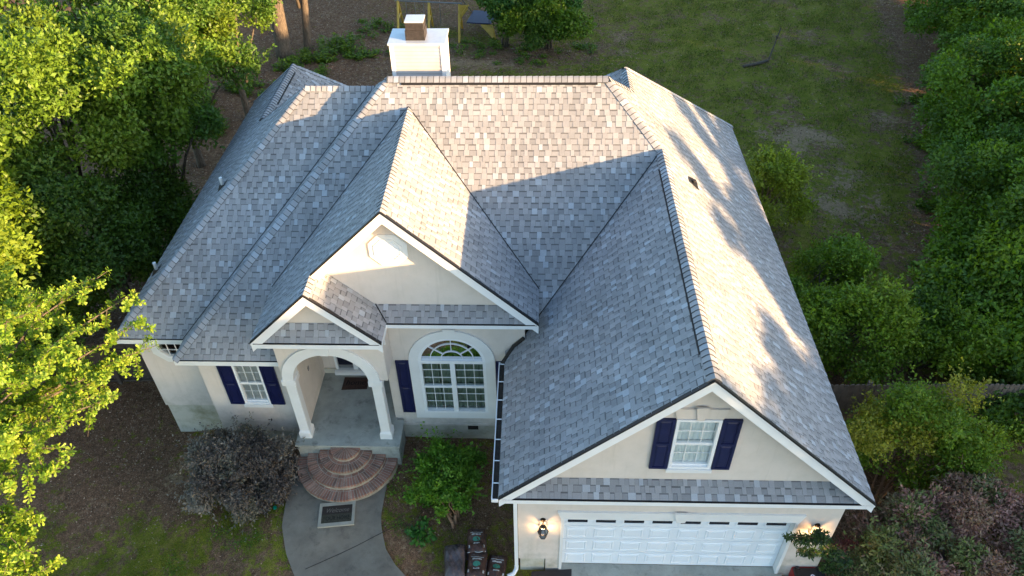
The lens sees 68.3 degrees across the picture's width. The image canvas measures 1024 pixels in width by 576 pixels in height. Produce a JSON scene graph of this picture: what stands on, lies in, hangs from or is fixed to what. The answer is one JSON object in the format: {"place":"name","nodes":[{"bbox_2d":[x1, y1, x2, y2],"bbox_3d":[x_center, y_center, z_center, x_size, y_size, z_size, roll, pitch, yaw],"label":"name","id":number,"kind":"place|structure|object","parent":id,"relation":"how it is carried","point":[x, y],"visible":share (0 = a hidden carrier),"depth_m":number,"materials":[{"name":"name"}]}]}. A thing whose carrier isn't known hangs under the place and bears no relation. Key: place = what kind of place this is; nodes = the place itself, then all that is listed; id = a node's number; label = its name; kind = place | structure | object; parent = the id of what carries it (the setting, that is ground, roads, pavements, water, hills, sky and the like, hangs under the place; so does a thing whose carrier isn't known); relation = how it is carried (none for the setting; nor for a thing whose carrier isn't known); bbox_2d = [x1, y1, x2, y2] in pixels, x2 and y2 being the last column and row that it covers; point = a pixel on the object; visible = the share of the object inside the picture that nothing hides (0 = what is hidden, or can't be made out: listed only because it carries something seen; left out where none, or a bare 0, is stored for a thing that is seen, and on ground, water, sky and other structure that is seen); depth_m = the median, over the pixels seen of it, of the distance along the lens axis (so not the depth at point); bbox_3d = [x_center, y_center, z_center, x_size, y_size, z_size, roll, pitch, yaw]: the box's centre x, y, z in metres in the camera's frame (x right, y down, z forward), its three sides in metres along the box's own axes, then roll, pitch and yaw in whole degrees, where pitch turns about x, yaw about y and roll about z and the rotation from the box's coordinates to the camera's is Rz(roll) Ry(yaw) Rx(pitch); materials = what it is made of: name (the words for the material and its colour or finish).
{"place":"outdoors","nodes":[
{"label":"outdoors","id":0,"kind":"place"},
{"bbox_2d":[0,0,1023,575],"bbox_3d":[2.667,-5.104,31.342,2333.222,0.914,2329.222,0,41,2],"label":"ground","id":1,"kind":"structure","parent":0,"point":[894,260],"depth_m":30.50,"materials":[{"name":"green plant"}]},
{"bbox_2d":[0,198,54,422],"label":"broadleaf tree","id":2,"kind":"object","parent":1,"relation":"on","point":[10,244],"visible":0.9,"depth_m":18.45,"materials":[{"name":"green plant"}]},
{"bbox_2d":[0,105,83,285],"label":"broadleaf tree","id":3,"kind":"object","parent":1,"relation":"on","point":[15,130],"visible":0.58,"depth_m":20.88,"materials":[{"name":"green plant"}]},
{"bbox_2d":[0,254,98,407],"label":"broadleaf tree","id":4,"kind":"object","parent":1,"relation":"on","point":[60,329],"visible":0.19,"depth_m":20.41,"materials":[{"name":"green plant"}]},
{"bbox_2d":[0,0,157,77],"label":"broadleaf tree","id":5,"kind":"object","parent":1,"relation":"on","point":[77,3],"visible":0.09,"depth_m":28.98,"materials":[{"name":"green plant"}]},
{"bbox_2d":[0,0,158,236],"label":"broadleaf tree","id":6,"kind":"object","parent":1,"relation":"on","point":[39,44],"visible":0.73,"depth_m":22.20,"materials":[{"name":"green plant"}]},
{"bbox_2d":[0,266,159,575],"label":"water oak","id":7,"kind":"object","parent":1,"relation":"on","point":[16,378],"visible":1,"depth_m":14.09,"materials":[{"name":"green plant"}]},
{"bbox_2d":[23,164,174,339],"bbox_3d":[-12.602,-1.197,23.409,4.419,6.140,6.415,0,41,2],"label":"broadleaf tree","id":8,"kind":"object","parent":1,"relation":"on","point":[95,256],"visible":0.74,"depth_m":22.00,"materials":[{"name":"green plant"}]},
{"bbox_2d":[49,343,153,383],"bbox_3d":[-14.086,2.410,22.682,9.155,1.930,0.176,-1,41,0],"label":"wooden fence","id":9,"kind":"object","parent":1,"relation":"on","point":[116,376],"visible":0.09,"depth_m":22.63,"materials":[{"name":"brown wood"}]},
{"bbox_2d":[47,0,227,190],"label":"broadleaf tree","id":10,"kind":"object","parent":1,"relation":"on","point":[162,42],"visible":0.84,"depth_m":23.62,"materials":[{"name":"green plant"}]},
{"bbox_2d":[84,161,198,286],"bbox_3d":[-12.017,-2.200,25.823,4.277,4.382,4.914,0,41,2],"label":"broadleaf tree","id":11,"kind":"object","parent":1,"relation":"on","point":[175,209],"visible":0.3,"depth_m":25.43,"materials":[{"name":"green plant"}]},
{"bbox_2d":[84,0,276,167],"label":"broadleaf tree","id":12,"kind":"object","parent":1,"relation":"on","point":[213,50],"visible":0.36,"depth_m":28.38,"materials":[{"name":"green plant"}]},
{"bbox_2d":[187,0,282,116],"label":"broadleaf tree","id":13,"kind":"object","parent":1,"relation":"on","point":[261,10],"visible":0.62,"depth_m":31.69,"materials":[{"name":"green plant"}]},
{"bbox_2d":[167,411,304,540],"bbox_3d":[-6.958,4.466,18.922,3.515,2.383,3.283,0,41,2],"label":"purple shrub","id":14,"kind":"object","parent":1,"relation":"on","point":[227,465],"visible":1,"depth_m":18.57,"materials":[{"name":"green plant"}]},
{"bbox_2d":[0,474,518,575],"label":"lawn grass","id":15,"kind":"structure","parent":1,"relation":"on","point":[208,545],"depth_m":18.42,"materials":[{"name":"green plant"}]},
{"bbox_2d":[270,0,293,58],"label":"tall tree","id":16,"kind":"object","parent":1,"relation":"on","point":[282,40],"visible":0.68,"depth_m":39.52,"materials":[{"name":"brown plant"}]},
{"bbox_2d":[187,17,404,137],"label":"woodland undergrowth","id":17,"kind":"object","parent":1,"relation":"on","point":[322,55],"visible":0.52,"depth_m":39.92,"materials":[{"name":"green plant"}]},
{"bbox_2d":[295,0,312,49],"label":"tall tree","id":18,"kind":"object","parent":1,"relation":"on","point":[306,29],"visible":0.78,"depth_m":39.89,"materials":[{"name":"brown plant"}]},
{"bbox_2d":[282,473,404,575],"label":"walkway","id":19,"kind":"structure","parent":1,"relation":"on","point":[308,542],"depth_m":18.12,"materials":[{"name":"concrete"}]},
{"bbox_2d":[317,500,355,527],"bbox_3d":[-4.309,5.570,18.569,0.880,0.052,0.660,-4,41,-3],"label":"slab","id":20,"kind":"object","parent":19,"relation":"on","point":[337,524],"visible":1,"depth_m":18.47,"materials":[{"name":"concrete"}]},
{"bbox_2d":[321,504,351,523],"bbox_3d":[-4.310,5.558,18.559,0.730,0.014,0.470,-4,41,-3],"label":"welcome mat","id":21,"kind":"object","parent":20,"relation":"on","point":[337,513],"visible":1,"depth_m":18.56,"materials":[{"name":"black rubber"}]},
{"bbox_2d":[306,523,401,568],"bbox_3d":[-3.764,6.169,18.032,2.419,0.076,0.016,-20,45,-20],"label":"expansion joint","id":22,"kind":"object","parent":19,"relation":"on","point":[352,547],"visible":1,"depth_m":18.04,"materials":[{"name":"grey concrete"}]},
{"bbox_2d":[297,447,397,501],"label":"brick steps","id":23,"kind":"structure","parent":1,"relation":"on","point":[339,474],"depth_m":19.14,"materials":[{"name":"brown brick"}]},
{"bbox_2d":[404,515,437,547],"bbox_3d":[-2.215,5.998,18.324,0.797,0.586,0.821,-26,47,-25],"label":"broadleaf weed","id":24,"kind":"object","parent":1,"relation":"on","point":[415,530],"visible":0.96,"depth_m":18.20,"materials":[{"name":"green plant"}]},
{"bbox_2d":[395,0,468,42],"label":"swing set","id":25,"kind":"object","parent":1,"relation":"on","point":[462,9],"visible":0.84,"depth_m":41.30,"materials":[{"name":"yellow paint"}]},
{"bbox_2d":[390,421,491,528],"bbox_3d":[-1.734,4.644,18.983,2.605,1.878,2.589,0,41,2],"label":"green shrub","id":26,"kind":"object","parent":1,"relation":"on","point":[450,475],"visible":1,"depth_m":18.64,"materials":[{"name":"green plant"}]},
{"bbox_2d":[444,544,465,575],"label":"plastic sack","id":27,"kind":"object","parent":1,"relation":"on","point":[454,559],"visible":1,"depth_m":17.60,"materials":[{"name":"grey plastic"}]},
{"bbox_2d":[466,534,486,559],"bbox_3d":[-0.847,6.214,18.110,0.505,0.235,0.712,0,41,2],"label":"mulch bag","id":28,"kind":"object","parent":1,"relation":"on","point":[480,552],"visible":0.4,"depth_m":18.01,"materials":[{"name":"plastic"}]},
{"bbox_2d":[467,528,485,552],"bbox_3d":[-0.847,6.039,18.035,0.453,0.212,0.638,-2,41,-1],"label":"mulch bag","id":29,"kind":"object","parent":28,"relation":"on","point":[476,541],"visible":1,"depth_m":17.97,"materials":[{"name":"plastic"}]},
{"bbox_2d":[462,0,495,39],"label":"glider seat","id":30,"kind":"object","parent":1,"relation":"on","point":[480,17],"visible":0.63,"depth_m":41.51,"materials":[{"name":"blue plastic"}]},
{"bbox_2d":[486,554,506,575],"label":"mulch bag","id":31,"kind":"object","parent":1,"relation":"on","point":[496,565],"visible":1,"depth_m":17.71,"materials":[{"name":"plastic"}]},
{"bbox_2d":[117,14,875,575],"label":"house","id":32,"kind":"structure","parent":1,"relation":"on","point":[419,236],"depth_m":17.55,"materials":[{"name":"beige concrete"}]},
{"bbox_2d":[154,344,177,357],"bbox_3d":[-8.776,1.508,19.411,0.739,0.739,0.120,0,41,2],"label":"octagonal window","id":33,"kind":"structure","parent":32,"relation":"in","point":[162,351],"depth_m":19.50,"materials":[{"name":"white glass"}]},
{"bbox_2d":[231,366,270,403],"bbox_3d":[-6.609,2.382,19.162,0.680,1.550,0.145,0,41,2],"label":"window","id":34,"kind":"structure","parent":32,"relation":"in","point":[256,395],"depth_m":19.21,"materials":[{"name":"white glass"}]},
{"bbox_2d":[333,356,358,368],"bbox_3d":[-4.042,1.386,20.424,1.800,2.255,0.140,0,41,2],"label":"front door","id":35,"kind":"structure","parent":32,"relation":"in","point":[339,362],"depth_m":21.07,"materials":[{"name":"glass"}]},
{"bbox_2d":[341,377,367,389],"bbox_3d":[-4.336,2.649,20.905,0.700,0.018,0.460,0,41,2],"label":"doormat","id":36,"kind":"object","parent":32,"relation":"on","point":[352,383],"visible":1,"depth_m":20.90,"materials":[{"name":"brown fabric"}]},
{"bbox_2d":[418,339,487,412],"bbox_3d":[-1.463,2.158,18.904,1.660,2.750,0.230,0,41,2],"label":"arched window","id":37,"kind":"structure","parent":32,"relation":"in","point":[462,366],"depth_m":19.02,"materials":[{"name":"white glass"}]},
{"bbox_2d":[562,519,790,565],"bbox_3d":[3.613,5.676,17.016,4.935,2.148,0.070,0,41,2],"label":"garage door","id":38,"kind":"structure","parent":32,"relation":"in","point":[584,541],"depth_m":17.06,"materials":[{"name":"white metal"}]},
{"bbox_2d":[667,419,722,468],"bbox_3d":[3.486,2.960,14.465,0.840,1.510,0.145,0,41,2],"label":"window","id":39,"kind":"structure","parent":32,"relation":"in","point":[693,444],"depth_m":14.47,"materials":[{"name":"white glass"}]},
{"bbox_2d":[157,455,836,575],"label":"bed weeds","id":40,"kind":"object","parent":1,"relation":"on","point":[250,544],"visible":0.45,"depth_m":18.38,"materials":[{"name":"green plant"}]},
{"bbox_2d":[473,0,536,46],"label":"leafy bush","id":41,"kind":"object","parent":1,"relation":"on","point":[505,15],"visible":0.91,"depth_m":38.33,"materials":[{"name":"green plant"}]},
{"bbox_2d":[0,337,1023,575],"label":"leaf litter","id":42,"kind":"object","parent":1,"relation":"on","point":[282,498],"visible":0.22,"depth_m":20.04,"materials":[{"name":"brown plant"}]},
{"bbox_2d":[77,0,1003,338],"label":"leaf litter","id":43,"kind":"object","parent":1,"relation":"on","point":[205,174],"visible":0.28,"depth_m":39.42,"materials":[{"name":"brown plant"}]},
{"bbox_2d":[531,569,571,575],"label":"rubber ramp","id":44,"kind":"structure","parent":1,"relation":"on","point":[565,572],"depth_m":17.59,"materials":[{"name":"black rubber"}]},
{"bbox_2d":[512,0,596,51],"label":"leafy bush","id":45,"kind":"object","parent":1,"relation":"on","point":[554,20],"visible":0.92,"depth_m":38.20,"materials":[{"name":"green plant"}]},
{"bbox_2d":[394,0,933,244],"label":"lawn grass","id":46,"kind":"structure","parent":1,"relation":"on","point":[786,70],"depth_m":38.42,"materials":[{"name":"green plant"}]},
{"bbox_2d":[561,563,781,575],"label":"garage apron","id":47,"kind":"object","parent":1,"relation":"on","point":[584,569],"visible":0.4,"depth_m":17.62,"materials":[{"name":"concrete"}]},
{"bbox_2d":[448,14,1001,454],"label":"edge weeds","id":48,"kind":"object","parent":1,"relation":"on","point":[921,202],"visible":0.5,"depth_m":39.05,"materials":[{"name":"green plant"}]},
{"bbox_2d":[742,27,780,67],"bbox_3d":[12.826,-12.181,38.360,2.346,1.556,0.409,-23,46,-23],"label":"fallen branch","id":49,"kind":"object","parent":1,"relation":"on","point":[755,64],"visible":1,"depth_m":38.57,"materials":[{"name":"wood"}]},
{"bbox_2d":[743,139,822,230],"bbox_3d":[9.541,-3.570,27.275,2.906,3.744,3.090,0,41,2],"label":"tree","id":50,"kind":"object","parent":1,"relation":"on","point":[779,172],"visible":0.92,"depth_m":26.55,"materials":[{"name":"green plant"}]},
{"bbox_2d":[782,528,862,575],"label":"maple bough","id":51,"kind":"object","parent":1,"relation":"on","point":[833,553],"visible":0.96,"depth_m":16.15,"materials":[{"name":"green plant"}]},
{"bbox_2d":[786,226,892,326],"bbox_3d":[10.030,-0.336,23.887,3.531,3.812,3.889,0,41,2],"label":"garden shrub","id":52,"kind":"object","parent":1,"relation":"on","point":[850,255],"visible":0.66,"depth_m":23.73,"materials":[{"name":"green plant"}]},
{"bbox_2d":[799,262,938,385],"bbox_3d":[9.873,1.153,21.683,3.528,3.782,3.608,-33,50,-31],"label":"garden shrub","id":53,"kind":"object","parent":1,"relation":"on","point":[826,329],"visible":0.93,"depth_m":20.91,"materials":[{"name":"green plant"}]},
{"bbox_2d":[820,515,935,575],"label":"young maple","id":54,"kind":"object","parent":1,"relation":"on","point":[851,551],"visible":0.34,"depth_m":16.64,"materials":[{"name":"green plant"}]},
{"bbox_2d":[831,380,1023,424],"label":"wooden fence","id":55,"kind":"object","parent":1,"relation":"on","point":[844,401],"visible":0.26,"depth_m":20.10,"materials":[{"name":"brown wood"}]},
{"bbox_2d":[839,455,1023,575],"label":"japanese maple","id":56,"kind":"object","parent":1,"relation":"on","point":[924,523],"visible":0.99,"depth_m":16.42,"materials":[{"name":"purple plant"}]},
{"bbox_2d":[842,357,1023,504],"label":"crape myrtle","id":57,"kind":"object","parent":1,"relation":"on","point":[920,416],"visible":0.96,"depth_m":17.88,"materials":[{"name":"green plant"}]},
{"bbox_2d":[902,0,989,52],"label":"hedge tree","id":58,"kind":"object","parent":1,"relation":"on","point":[916,6],"visible":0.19,"depth_m":37.34,"materials":[{"name":"green plant"}]},
{"bbox_2d":[889,281,1015,384],"bbox_3d":[11.941,1.274,21.475,3.250,3.649,3.306,0,41,2],"label":"garden shrub","id":59,"kind":"object","parent":1,"relation":"on","point":[952,347],"visible":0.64,"depth_m":20.61,"materials":[{"name":"green plant"}]},
{"bbox_2d":[903,0,1019,82],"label":"hedge tree","id":60,"kind":"object","parent":1,"relation":"on","point":[946,4],"visible":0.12,"depth_m":34.33,"materials":[{"name":"green plant"}]},
{"bbox_2d":[903,247,1023,384],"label":"hedge tree","id":61,"kind":"object","parent":1,"relation":"on","point":[976,290],"visible":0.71,"depth_m":20.88,"materials":[{"name":"green plant"}]},
{"bbox_2d":[911,21,1023,153],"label":"hedge tree","id":62,"kind":"object","parent":1,"relation":"on","point":[960,86],"visible":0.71,"depth_m":27.68,"materials":[{"name":"green plant"}]},
{"bbox_2d":[914,0,1023,125],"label":"hedge tree","id":63,"kind":"object","parent":1,"relation":"on","point":[992,25],"visible":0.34,"depth_m":30.96,"materials":[{"name":"green plant"}]},
{"bbox_2d":[915,177,1023,312],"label":"hedge tree","id":64,"kind":"object","parent":1,"relation":"on","point":[1009,214],"visible":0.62,"depth_m":21.77,"materials":[{"name":"green plant"}]},
{"bbox_2d":[916,137,1023,273],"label":"hedge tree","id":65,"kind":"object","parent":1,"relation":"on","point":[978,169],"visible":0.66,"depth_m":23.64,"materials":[{"name":"green plant"}]},
{"bbox_2d":[923,73,1023,211],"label":"hedge tree","id":66,"kind":"object","parent":1,"relation":"on","point":[961,136],"visible":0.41,"depth_m":25.77,"materials":[{"name":"green plant"}]},
{"bbox_2d":[965,369,1023,444],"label":"bush","id":67,"kind":"object","parent":1,"relation":"on","point":[994,414],"visible":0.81,"depth_m":19.94,"materials":[{"name":"green plant"}]},
{"bbox_2d":[992,18,1023,109],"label":"hedge tree","id":68,"kind":"object","parent":1,"relation":"on","point":[1011,68],"visible":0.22,"depth_m":27.42,"materials":[{"name":"green plant"}]},
{"bbox_2d":[992,0,1023,37],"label":"hedge tree","id":69,"kind":"object","parent":1,"relation":"on","point":[1012,14],"visible":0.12,"depth_m":30.36,"materials":[{"name":"green plant"}]},
{"bbox_2d":[1004,123,1023,186],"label":"hedge tree","id":70,"kind":"object","parent":1,"relation":"on","point":[1012,175],"visible":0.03,"depth_m":23.86,"materials":[{"name":"green plant"}]},
{"bbox_3d":[-0.823,6.638,17.658,0.495,0.192,0.683,0,41,2],"label":"mulch bag","id":71,"kind":"object","parent":1,"relation":"on","visible":0},
{"bbox_2d":[466,553,487,575],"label":"mulch bag","id":72,"kind":"object","parent":71,"relation":"on","point":[476,566],"visible":1,"depth_m":17.56,"materials":[{"name":"plastic"}]},
{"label":"driveway","id":73,"kind":"structure","parent":0,"visible":0},
{"bbox_2d":[788,566,824,575],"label":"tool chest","id":74,"kind":"object","parent":73,"relation":"on","point":[803,571],"visible":0.78,"depth_m":17.20,"materials":[{"name":"black plastic"}]}
]}

